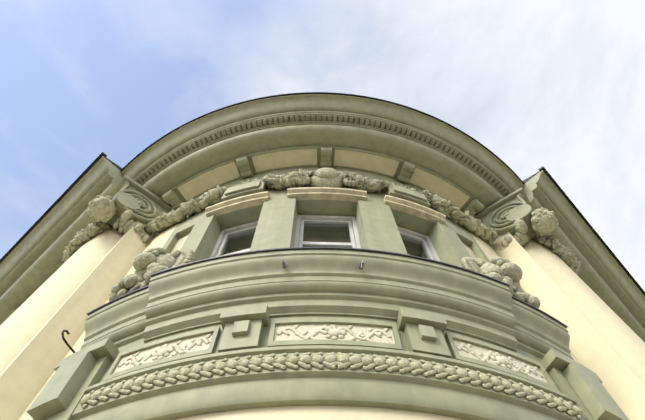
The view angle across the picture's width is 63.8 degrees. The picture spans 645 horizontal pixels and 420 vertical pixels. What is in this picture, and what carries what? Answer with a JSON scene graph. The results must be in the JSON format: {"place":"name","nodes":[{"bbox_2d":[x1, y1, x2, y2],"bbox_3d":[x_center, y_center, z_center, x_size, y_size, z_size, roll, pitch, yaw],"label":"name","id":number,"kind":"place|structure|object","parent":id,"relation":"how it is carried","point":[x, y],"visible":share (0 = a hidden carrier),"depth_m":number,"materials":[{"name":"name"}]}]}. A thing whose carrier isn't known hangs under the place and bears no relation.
{"place":"outdoors","nodes":[
{"label":"outdoors","id":0,"kind":"place"},
{"bbox_2d":[184,214,221,261],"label":"oriel pier","id":1,"kind":"structure","parent":0,"point":[202,241],"depth_m":7.14,"materials":[{"name":"green paint"}]},
{"bbox_2d":[250,197,296,250],"bbox_3d":[-0.599,0.596,6.434,0.506,2.880,0.597,-1,-70,0],"label":"pilaster","id":2,"kind":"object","parent":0,"point":[276,225],"depth_m":6.73,"materials":[{"name":"green paint"}]},
{"bbox_2d":[0,0,644,290],"label":"sky","id":3,"kind":"structure","parent":0,"point":[558,86],"materials":[{"name":"blue"}]},
{"bbox_2d":[172,167,475,240],"bbox_3d":[0.035,0.070,8.704,4.659,1.730,1.227,-1,-70,0],"label":"oriel wall over windows","id":4,"kind":"structure","parent":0,"point":[327,208],"depth_m":7.83,"materials":[{"name":"green paint"}]},
{"bbox_2d":[355,199,407,254],"bbox_3d":[0.732,0.634,6.460,0.547,2.880,0.628,-1,-70,0],"label":"pilaster","id":5,"kind":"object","parent":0,"point":[377,228],"depth_m":6.79,"materials":[{"name":"paint"}]},
{"bbox_2d":[428,221,467,266],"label":"oriel pier","id":6,"kind":"structure","parent":0,"point":[449,249],"depth_m":7.22,"materials":[{"name":"paint"}]},
{"bbox_2d":[450,227,470,257],"bbox_3d":[1.944,0.811,6.537,0.107,2.880,0.120,-1,-70,0],"label":"blind panel stile","id":7,"kind":"object","parent":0,"point":[461,243],"visible":0.14,"depth_m":7.33,"materials":[{"name":"green paint"}]},
{"bbox_2d":[454,229,472,246],"bbox_3d":[2.104,0.422,7.856,0.332,0.140,0.253,-1,-70,0],"label":"blind panel rail","id":8,"kind":"object","parent":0,"point":[466,240],"visible":0.59,"depth_m":7.80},
{"bbox_2d":[470,239,489,262],"bbox_3d":[2.307,1.010,6.615,0.156,2.880,0.151,-1,-70,0],"label":"blind panel stile","id":9,"kind":"object","parent":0,"point":[476,249],"visible":0.23,"depth_m":7.57,"materials":[{"name":"green paint"}]},
{"bbox_2d":[562,363,628,419],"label":"pilaster block","id":10,"kind":"structure","parent":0,"point":[597,399],"depth_m":4.28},
{"label":"ground","id":11,"kind":"structure","parent":0,"visible":0},
{"bbox_2d":[0,227,123,373],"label":"column","id":12,"kind":"structure","parent":11,"relation":"on","point":[26,320],"depth_m":6.53,"materials":[{"name":"beige paint"}]},
{"bbox_2d":[33,355,111,419],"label":"end pilaster","id":13,"kind":"object","parent":11,"relation":"on","point":[97,371],"visible":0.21,"depth_m":4.20,"materials":[{"name":"green paint"}]},
{"bbox_2d":[26,351,96,419],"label":"pilaster block","id":14,"kind":"structure","parent":13,"relation":"attached to","point":[58,392],"depth_m":4.14,"materials":[{"name":"paint"}]},
{"bbox_2d":[54,337,118,370],"bbox_3d":[-2.103,1.353,4.643,0.567,0.120,0.417,-1,-70,0],"label":"bracket cap","id":15,"kind":"object","parent":13,"relation":"attached to","point":[102,348],"visible":0.42,"depth_m":4.58,"materials":[{"name":"green paint"}]},
{"bbox_2d":[0,221,155,419],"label":"facade wall","id":16,"kind":"structure","parent":11,"relation":"on","point":[27,372],"depth_m":5.75,"materials":[{"name":"beige paint"}]},
{"bbox_2d":[5,261,64,318],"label":"facade modillions","id":17,"kind":"object","parent":16,"relation":"attached to","point":[56,268],"visible":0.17,"depth_m":9.70,"materials":[{"name":"green paint"}]},
{"bbox_2d":[0,156,122,324],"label":"cornice","id":18,"kind":"structure","parent":16,"relation":"attached to","point":[31,261],"depth_m":10.02,"materials":[{"name":"green paint"}]},
{"bbox_2d":[0,152,106,262],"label":"roof edge","id":19,"kind":"object","parent":18,"relation":"on","point":[56,202],"visible":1,"depth_m":10.23,"materials":[{"name":"black metal"}]},
{"bbox_2d":[105,157,121,169],"bbox_3d":[-16.365,13.841,16.639,40.020,2.420,7.236,-41,-74,13],"label":"roof flashing","id":20,"kind":"object","parent":18,"relation":"on","point":[117,166],"visible":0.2,"depth_m":10.01,"materials":[{"name":"grey metal"}]},
{"bbox_2d":[61,330,74,352],"bbox_3d":[-2.330,1.230,4.810,0.017,0.126,0.274,-28,-72,9],"label":"metal hook","id":21,"kind":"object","parent":16,"relation":"attached to","point":[66,342],"depth_m":4.76,"materials":[{"name":"black metal"}]},
{"bbox_2d":[62,195,149,261],"bbox_3d":[-3.497,0.264,8.443,1.438,0.781,1.017,-1,-70,0],"label":"garland","id":22,"kind":"object","parent":16,"relation":"attached to","point":[101,211],"visible":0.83,"depth_m":8.29},
{"bbox_2d":[108,175,172,225],"bbox_3d":[-3.218,0.045,8.954,1.100,1.028,0.500,36,-74,-13],"label":"scroll console","id":23,"kind":"object","parent":16,"relation":"attached to","point":[144,205],"visible":0.6,"depth_m":8.93,"materials":[{"name":"green paint"}]},
{"bbox_2d":[173,406,465,419],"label":"wall","id":24,"kind":"structure","parent":11,"relation":"on","point":[319,413],"depth_m":3.54,"materials":[{"name":"beige paint"}]},
{"bbox_2d":[18,199,194,419],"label":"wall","id":25,"kind":"structure","parent":24,"relation":"on","point":[159,239],"depth_m":7.22,"materials":[{"name":"beige paint"}]},
{"bbox_2d":[470,232,578,362],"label":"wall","id":26,"kind":"structure","parent":24,"relation":"on","point":[488,251],"depth_m":8.04,"materials":[{"name":"beige paint"}]},
{"bbox_3d":[0.070,1.543,4.776,4.648,2.000,1.217,-1,-70,0],"label":"oriel window","id":27,"kind":"object","parent":24,"relation":"on","visible":0},
{"bbox_2d":[109,247,194,301],"bbox_3d":[-1.936,0.713,6.018,0.909,1.072,0.542,-1,-70,0],"label":"sculptural ornament","id":28,"kind":"object","parent":27,"relation":"attached to","point":[147,263],"visible":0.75,"depth_m":5.83,"materials":[{"name":"stone"}]},
{"bbox_2d":[171,233,189,251],"bbox_3d":[-1.911,1.012,6.577,0.637,2.880,0.625,-1,-70,0],"label":"wall panel","id":29,"kind":"object","parent":27,"relation":"attached to","point":[180,243],"depth_m":7.49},
{"bbox_2d":[162,230,178,253],"bbox_3d":[-2.198,0.873,6.522,0.155,2.880,0.146,-1,-70,0],"label":"blind panel stile","id":30,"kind":"object","parent":29,"relation":"attached to","point":[170,243],"visible":0.23,"depth_m":7.48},
{"bbox_2d":[176,221,196,237],"bbox_3d":[-2.011,0.297,7.772,0.337,0.140,0.232,-1,-70,0],"label":"blind panel rail","id":31,"kind":"object","parent":29,"relation":"attached to","point":[183,231],"visible":0.73,"depth_m":7.72,"materials":[{"name":"paint"}]},
{"bbox_2d":[180,219,200,249],"bbox_3d":[-1.820,0.696,6.460,0.102,2.880,0.119,-1,-70,0],"label":"blind panel stile","id":32,"kind":"object","parent":29,"relation":"attached to","point":[189,236],"visible":0.14,"depth_m":7.23,"materials":[{"name":"paint"}]},
{"bbox_2d":[210,221,257,257],"bbox_3d":[-1.145,0.681,6.690,0.778,2.410,0.105,-14,-70,5],"label":"window frame","id":33,"kind":"structure","parent":27,"relation":"attached to","point":[219,246],"depth_m":7.69,"materials":[{"name":"white wood"}]},
{"bbox_2d":[222,230,255,254],"bbox_3d":[-1.138,0.706,6.699,0.628,2.260,0.008,-14,-70,5],"label":"glass window","id":34,"kind":"structure","parent":33,"relation":"in","point":[238,242],"depth_m":7.39,"materials":[{"name":"black glass"}]},
{"bbox_2d":[205,191,268,216],"bbox_3d":[-1.278,-0.080,7.786,0.995,0.142,0.177,-15,-70,5],"label":"window lintel","id":35,"kind":"structure","parent":27,"relation":"attached to","point":[239,203],"depth_m":7.75,"materials":[{"name":"beige stone"}]},
{"bbox_2d":[221,181,266,201],"bbox_3d":[-1.218,-0.263,8.098,0.666,0.390,0.285,-1,-70,0],"label":"tablet","id":36,"kind":"object","parent":27,"relation":"attached to","point":[262,188],"visible":0.34,"depth_m":7.91,"materials":[{"name":"green paint"}]},
{"bbox_2d":[225,180,260,195],"bbox_3d":[-1.237,-0.343,8.068,0.533,0.270,0.170,-1,-70,0],"label":"tablet face","id":37,"kind":"object","parent":36,"relation":"attached to","point":[243,187],"visible":1,"depth_m":7.99},
{"bbox_2d":[144,168,498,246],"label":"carved festoons","id":38,"kind":"object","parent":27,"relation":"attached to","point":[326,177],"visible":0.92,"depth_m":8.16,"materials":[{"name":"stone"}]},
{"bbox_2d":[287,187,366,201],"bbox_3d":[0.066,-0.228,7.743,1.190,0.142,0.188,2,-70,-1],"label":"window lintel","id":39,"kind":"structure","parent":27,"relation":"attached to","point":[326,193],"depth_m":7.70,"materials":[{"name":"beige stone"}]},
{"bbox_2d":[294,215,360,247],"bbox_3d":[0.065,0.553,6.653,0.913,2.410,0.105,2,-70,-1],"label":"window frame","id":40,"kind":"structure","parent":27,"relation":"attached to","point":[350,221],"depth_m":7.37,"materials":[{"name":"white wood"}]},
{"bbox_2d":[298,222,351,247],"bbox_3d":[0.064,0.579,6.663,0.763,2.260,0.008,2,-70,-1],"label":"glass window","id":41,"kind":"structure","parent":40,"relation":"in","point":[317,232],"depth_m":7.33,"materials":[{"name":"black glass"}]},
{"bbox_2d":[72,316,586,419],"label":"frieze","id":42,"kind":"object","parent":27,"relation":"attached to","point":[300,386],"visible":0.56,"depth_m":3.76,"materials":[{"name":"green paint"}]},
{"bbox_2d":[106,356,121,375],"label":"panel frame molding","id":43,"kind":"structure","parent":42,"relation":"attached to","point":[114,365],"depth_m":4.39,"materials":[{"name":"green paint"}]},
{"bbox_2d":[80,287,148,351],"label":"cornice molding","id":44,"kind":"structure","parent":42,"relation":"on","point":[121,323],"depth_m":5.07,"materials":[{"name":"green paint"}]},
{"bbox_2d":[86,285,148,315],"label":"ledge flashing","id":45,"kind":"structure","parent":44,"relation":"on","point":[118,298],"depth_m":5.29,"materials":[{"name":"black metal"}]},
{"bbox_2d":[103,348,213,380],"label":"panel frame molding","id":46,"kind":"structure","parent":42,"relation":"attached to","point":[170,359],"depth_m":4.18,"materials":[{"name":"green paint"}]},
{"bbox_2d":[113,334,212,373],"bbox_3d":[-1.327,1.235,4.360,0.834,0.260,0.282,-1,-70,0],"label":"frieze panel","id":47,"kind":"object","parent":42,"relation":"attached to","point":[184,342],"visible":0.31,"depth_m":4.37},
{"bbox_2d":[117,326,220,357],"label":"panel frame molding","id":48,"kind":"structure","parent":42,"relation":"attached to","point":[183,336],"depth_m":4.48,"materials":[{"name":"paint"}]},
{"bbox_2d":[208,330,219,350],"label":"panel frame molding","id":49,"kind":"structure","parent":42,"relation":"attached to","point":[214,339],"depth_m":4.30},
{"bbox_2d":[218,319,262,352],"bbox_3d":[-0.663,1.039,4.325,0.322,0.520,0.148,-1,-70,0],"label":"panel","id":50,"kind":"object","parent":42,"relation":"attached to","point":[250,340],"visible":0.43,"depth_m":4.17,"materials":[{"name":"paint"}]},
{"bbox_2d":[232,320,249,336],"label":"decorative block","id":51,"kind":"structure","parent":50,"relation":"attached to","point":[240,328],"depth_m":4.25,"materials":[{"name":"green paint"}]},
{"bbox_2d":[220,304,268,330],"bbox_3d":[-0.670,0.946,4.493,0.410,0.140,0.218,-1,-70,0],"label":"bracket cap","id":52,"kind":"object","parent":50,"relation":"attached to","point":[243,313],"visible":0.53,"depth_m":4.42,"materials":[{"name":"paint"}]},
{"bbox_2d":[268,323,275,340],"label":"panel frame molding","id":53,"kind":"structure","parent":42,"relation":"attached to","point":[272,331],"depth_m":4.29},
{"bbox_2d":[143,249,517,351],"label":"balcony cornice","id":54,"kind":"structure","parent":42,"relation":"on","point":[320,282],"depth_m":4.84,"materials":[{"name":"green paint"}]},
{"bbox_2d":[282,259,286,267],"bbox_3d":[-0.357,0.511,4.844,0.040,0.193,0.137,-1,-70,0],"label":"hook","id":55,"kind":"object","parent":54,"relation":"attached to","point":[284,264],"visible":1,"depth_m":4.81,"materials":[{"name":"metal"}]},
{"bbox_2d":[150,247,509,286],"bbox_3d":[0.089,0.740,5.286,3.636,0.082,0.821,-1,-70,0],"label":"ledge flashing","id":56,"kind":"object","parent":54,"relation":"on","point":[338,248],"visible":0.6,"depth_m":5.14,"materials":[{"name":"black metal"}]},
{"bbox_2d":[358,260,363,268],"bbox_3d":[0.363,0.519,4.853,0.040,0.193,0.137,-1,-70,0],"label":"hook","id":57,"kind":"object","parent":54,"relation":"attached to","point":[361,265],"visible":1,"depth_m":4.80,"materials":[{"name":"metal"}]},
{"bbox_2d":[118,324,542,377],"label":"frieze relief motifs","id":58,"kind":"object","parent":42,"relation":"attached to","point":[333,331],"visible":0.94,"depth_m":4.34,"materials":[{"name":"paint"}]},
{"bbox_2d":[80,352,582,419],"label":"braided molding","id":59,"kind":"structure","parent":42,"relation":"on","point":[296,360],"depth_m":3.87,"materials":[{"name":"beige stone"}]},
{"bbox_2d":[271,318,396,328],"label":"panel frame molding","id":60,"kind":"structure","parent":42,"relation":"attached to","point":[337,321],"depth_m":4.42,"materials":[{"name":"green paint"}]},
{"bbox_2d":[274,324,394,343],"bbox_3d":[0.098,1.061,4.308,0.990,0.260,0.098,-1,-70,0],"label":"frieze panel","id":61,"kind":"object","parent":42,"relation":"attached to","point":[311,328],"visible":0.4,"depth_m":4.31,"materials":[{"name":"paint"}]},
{"bbox_2d":[267,340,401,349],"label":"panel frame molding","id":62,"kind":"structure","parent":42,"relation":"attached to","point":[335,342],"depth_m":4.13,"materials":[{"name":"paint"}]},
{"bbox_2d":[392,326,400,344],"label":"panel frame molding","id":63,"kind":"structure","parent":42,"relation":"attached to","point":[396,335],"depth_m":4.30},
{"bbox_2d":[403,323,450,357],"bbox_3d":[0.856,1.085,4.356,0.327,0.520,0.174,-1,-70,0],"label":"panel","id":64,"kind":"object","parent":42,"relation":"attached to","point":[418,344],"visible":0.4,"depth_m":4.21,"materials":[{"name":"green paint"}]},
{"bbox_2d":[397,307,446,333],"bbox_3d":[0.862,0.992,4.524,0.418,0.140,0.249,-1,-70,0],"label":"bracket cap","id":65,"kind":"object","parent":64,"relation":"on","point":[418,317],"visible":0.53,"depth_m":4.46,"materials":[{"name":"green paint"}]},
{"bbox_2d":[418,324,436,341],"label":"decorative block","id":66,"kind":"structure","parent":64,"relation":"attached to","point":[428,333],"depth_m":4.28,"materials":[{"name":"green paint"}]},
{"bbox_2d":[446,336,458,357],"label":"panel frame molding","id":67,"kind":"structure","parent":42,"relation":"attached to","point":[452,345],"depth_m":4.34,"materials":[{"name":"green paint"}]},
{"bbox_2d":[444,332,542,367],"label":"panel frame molding","id":68,"kind":"structure","parent":42,"relation":"attached to","point":[468,340],"depth_m":4.53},
{"bbox_2d":[453,340,547,382],"bbox_3d":[1.505,1.321,4.418,0.814,0.260,0.352,-1,-70,0],"label":"frieze panel","id":69,"kind":"object","parent":42,"relation":"attached to","point":[483,351],"visible":0.31,"depth_m":4.43,"materials":[{"name":"paint"}]},
{"bbox_2d":[453,354,558,391],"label":"panel frame molding","id":70,"kind":"structure","parent":42,"relation":"attached to","point":[482,363],"depth_m":4.23,"materials":[{"name":"paint"}]},
{"bbox_2d":[511,298,573,361],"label":"cornice molding","id":71,"kind":"structure","parent":42,"relation":"on","point":[538,335],"depth_m":5.16,"materials":[{"name":"green paint"}]},
{"bbox_2d":[512,296,567,327],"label":"ledge flashing","id":72,"kind":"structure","parent":71,"relation":"on","point":[543,312],"depth_m":5.39,"materials":[{"name":"black metal"}]},
{"bbox_2d":[539,366,555,386],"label":"panel frame molding","id":73,"kind":"structure","parent":42,"relation":"attached to","point":[546,375],"depth_m":4.47,"materials":[{"name":"green paint"}]},
{"bbox_2d":[386,185,429,207],"bbox_3d":[1.334,-0.186,8.150,0.660,0.390,0.336,-1,-70,0],"label":"tablet","id":74,"kind":"object","parent":27,"relation":"attached to","point":[390,192],"visible":0.32,"depth_m":7.96,"materials":[{"name":"green paint"}]},
{"bbox_2d":[392,184,426,201],"bbox_3d":[1.359,-0.264,8.121,0.523,0.270,0.214,-1,-70,0],"label":"tablet face","id":75,"kind":"object","parent":74,"relation":"attached to","point":[408,192],"visible":1,"depth_m":8.04},
{"bbox_2d":[383,195,445,223],"bbox_3d":[1.395,0.002,7.841,0.995,0.142,0.177,18,-71,-7],"label":"window lintel","id":76,"kind":"structure","parent":27,"relation":"attached to","point":[414,209],"depth_m":7.80,"materials":[{"name":"beige stone"}]},
{"bbox_2d":[397,226,440,261],"bbox_3d":[1.262,0.755,6.739,0.778,2.410,0.105,18,-71,-7],"label":"window frame","id":77,"kind":"structure","parent":27,"relation":"attached to","point":[428,246],"depth_m":7.75,"materials":[{"name":"white wood"}]},
{"bbox_2d":[401,235,428,258],"bbox_3d":[1.253,0.779,6.748,0.628,2.260,0.008,18,-71,-7],"label":"glass window","id":78,"kind":"structure","parent":77,"relation":"in","point":[414,247],"depth_m":7.46,"materials":[{"name":"black glass"}]},
{"bbox_2d":[463,243,476,258],"bbox_3d":[2.009,1.130,6.657,0.652,2.880,0.643,-1,-70,0],"label":"wall panel","id":79,"kind":"object","parent":27,"relation":"attached to","point":[470,252],"depth_m":7.58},
{"bbox_2d":[460,257,539,307],"bbox_3d":[2.123,0.847,6.083,0.513,1.118,0.931,-40,-74,13],"label":"sculptural ornament","id":80,"kind":"object","parent":27,"relation":"attached to","point":[505,271],"visible":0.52,"depth_m":5.92,"materials":[{"name":"stone"}]},
{"bbox_2d":[492,232,644,419],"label":"facade wall","id":81,"kind":"structure","parent":11,"relation":"on","point":[590,348],"depth_m":5.97,"materials":[{"name":"beige paint"}]},
{"bbox_2d":[474,188,535,240],"bbox_3d":[3.275,0.243,9.087,1.100,1.028,0.500,-32,-72,11],"label":"scroll console","id":82,"kind":"object","parent":81,"relation":"attached to","point":[500,216],"visible":0.48,"depth_m":9.04,"materials":[{"name":"green paint"}]},
{"bbox_2d":[500,207,580,273],"bbox_3d":[3.657,0.474,8.585,1.392,0.812,0.946,15,-70,-6],"label":"garland","id":83,"kind":"object","parent":81,"relation":"attached to","point":[544,223],"visible":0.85,"depth_m":8.44},
{"bbox_2d":[523,170,644,341],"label":"cornice","id":84,"kind":"structure","parent":81,"relation":"attached to","point":[605,278],"depth_m":10.27,"materials":[{"name":"green paint"}]},
{"bbox_2d":[523,171,539,182],"bbox_3d":[15.233,14.802,17.287,7.236,2.420,40.020,-41,-74,13],"label":"roof flashing","id":85,"kind":"object","parent":84,"relation":"on","point":[527,179],"visible":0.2,"depth_m":10.18,"materials":[{"name":"grey metal"}]},
{"bbox_2d":[538,166,644,295],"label":"roof edge","id":86,"kind":"object","parent":84,"relation":"on","point":[590,227],"visible":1,"depth_m":10.51,"materials":[{"name":"black metal"}]},
{"bbox_2d":[548,366,594,419],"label":"end pilaster","id":87,"kind":"object","parent":11,"relation":"on","point":[561,381],"visible":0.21,"depth_m":4.40,"materials":[{"name":"green paint"}]},
{"bbox_2d":[540,349,602,382],"bbox_3d":[2.260,1.485,4.732,0.559,0.120,0.449,-1,-70,0],"label":"bracket cap","id":88,"kind":"object","parent":87,"relation":"on","point":[555,359],"visible":0.45,"depth_m":4.66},
{"bbox_2d":[523,239,644,384],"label":"junction column","id":89,"kind":"structure","parent":11,"relation":"on","point":[620,336],"depth_m":6.71,"materials":[{"name":"beige paint"}]},
{"bbox_3d":[0.018,0.248,10.857,8.495,0.820,5.367,-1,-70,0],"label":"roof bay","id":90,"kind":"object","parent":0,"visible":0},
{"bbox_2d":[121,94,523,213],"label":"bay cornice","id":91,"kind":"structure","parent":90,"relation":"attached to","point":[332,134],"depth_m":9.38,"materials":[{"name":"green paint"}]},
{"bbox_2d":[163,189,183,210],"bbox_3d":[-2.669,-0.178,9.305,0.190,0.183,0.365,-32,-73,11],"label":"bracket","id":92,"kind":"object","parent":91,"relation":"attached to","point":[173,198],"visible":0.79,"depth_m":9.27,"materials":[{"name":"green paint"}]},
{"bbox_2d":[177,162,239,200],"bbox_3d":[-2.030,-0.521,9.288,1.169,0.026,0.334,-24,-71,8],"label":"soffit coffer","id":93,"kind":"object","parent":91,"relation":"attached to","point":[196,186],"visible":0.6,"depth_m":9.27,"materials":[{"name":"beige paint"}]},
{"bbox_2d":[175,159,235,188],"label":"molding","id":94,"kind":"structure","parent":93,"relation":"attached to","point":[201,173],"depth_m":9.19,"materials":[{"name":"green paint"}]},
{"bbox_2d":[187,177,241,201],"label":"molding","id":95,"kind":"structure","parent":91,"relation":"attached to","point":[224,183],"depth_m":9.28,"materials":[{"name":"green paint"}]},
{"bbox_2d":[236,156,252,178],"bbox_3d":[-1.366,-0.750,9.104,0.190,0.183,0.365,-15,-70,5],"label":"bracket","id":96,"kind":"object","parent":91,"relation":"attached to","point":[243,164],"visible":0.96,"depth_m":9.07,"materials":[{"name":"green paint"}]},
{"bbox_2d":[249,146,318,156],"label":"molding","id":97,"kind":"structure","parent":91,"relation":"attached to","point":[278,150],"depth_m":9.07,"materials":[{"name":"green paint"}]},
{"bbox_2d":[252,149,316,171],"bbox_3d":[-0.672,-0.878,9.167,1.162,0.026,0.424,-1,-70,0],"label":"soffit coffer","id":98,"kind":"object","parent":91,"relation":"attached to","point":[279,159],"visible":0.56,"depth_m":9.15,"materials":[{"name":"beige paint"}]},
{"bbox_2d":[255,165,318,174],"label":"molding","id":99,"kind":"structure","parent":91,"relation":"attached to","point":[269,170],"depth_m":9.18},
{"bbox_2d":[120,92,524,183],"bbox_3d":[0.058,-1.375,9.840,7.906,0.070,1.687,2,-70,-1],"label":"roof edge","id":100,"kind":"object","parent":91,"relation":"on","point":[301,93],"visible":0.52,"depth_m":9.64,"materials":[{"name":"black metal"}]},
{"bbox_2d":[136,115,510,195],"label":"cornice dentils","id":101,"kind":"object","parent":91,"relation":"attached to","point":[494,181],"visible":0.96,"depth_m":9.35,"materials":[{"name":"green paint"}]},
{"bbox_2d":[320,147,331,167],"bbox_3d":[0.060,-0.917,9.054,0.190,0.183,0.365,2,-70,-1],"label":"bracket","id":102,"kind":"object","parent":91,"relation":"attached to","point":[326,155],"visible":1,"depth_m":9.03,"materials":[{"name":"green paint"}]},
{"bbox_2d":[334,149,398,176],"bbox_3d":[0.784,-0.837,9.196,1.169,0.026,0.518,-1,-70,0],"label":"soffit coffer","id":103,"kind":"object","parent":91,"relation":"attached to","point":[367,161],"visible":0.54,"depth_m":9.18,"materials":[{"name":"beige paint"}]},
{"bbox_2d":[332,165,394,178],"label":"molding","id":104,"kind":"structure","parent":103,"relation":"attached to","point":[378,173],"depth_m":9.21,"materials":[{"name":"paint"}]},
{"bbox_2d":[334,147,401,161],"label":"molding","id":105,"kind":"structure","parent":103,"relation":"attached to","point":[362,151],"depth_m":9.10,"materials":[{"name":"paint"}]},
{"bbox_2d":[397,161,414,182],"bbox_3d":[1.470,-0.663,9.162,0.190,0.183,0.365,19,-71,-7],"label":"bracket","id":106,"kind":"object","parent":91,"relation":"attached to","point":[406,171],"visible":1,"depth_m":9.13,"materials":[{"name":"green paint"}]},
{"bbox_2d":[407,182,453,206],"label":"molding","id":107,"kind":"structure","parent":91,"relation":"attached to","point":[414,185],"depth_m":9.33,"materials":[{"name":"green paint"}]},
{"bbox_2d":[409,168,469,208],"bbox_3d":[2.110,-0.395,9.373,1.169,0.026,0.334,27,-72,-10],"label":"soffit coffer","id":108,"kind":"object","parent":91,"relation":"attached to","point":[455,196],"visible":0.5,"depth_m":9.35,"materials":[{"name":"beige paint"}]},
{"bbox_2d":[415,165,471,197],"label":"molding","id":109,"kind":"structure","parent":91,"relation":"attached to","point":[442,178],"depth_m":9.28,"materials":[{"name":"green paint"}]},
{"bbox_2d":[462,199,483,217],"bbox_3d":[2.726,-0.014,9.416,0.190,0.183,0.365,36,-74,-13],"label":"soffit modillion","id":110,"kind":"object","parent":91,"relation":"attached to","point":[473,206],"visible":0.69,"depth_m":9.37,"materials":[{"name":"green paint"}]}
]}

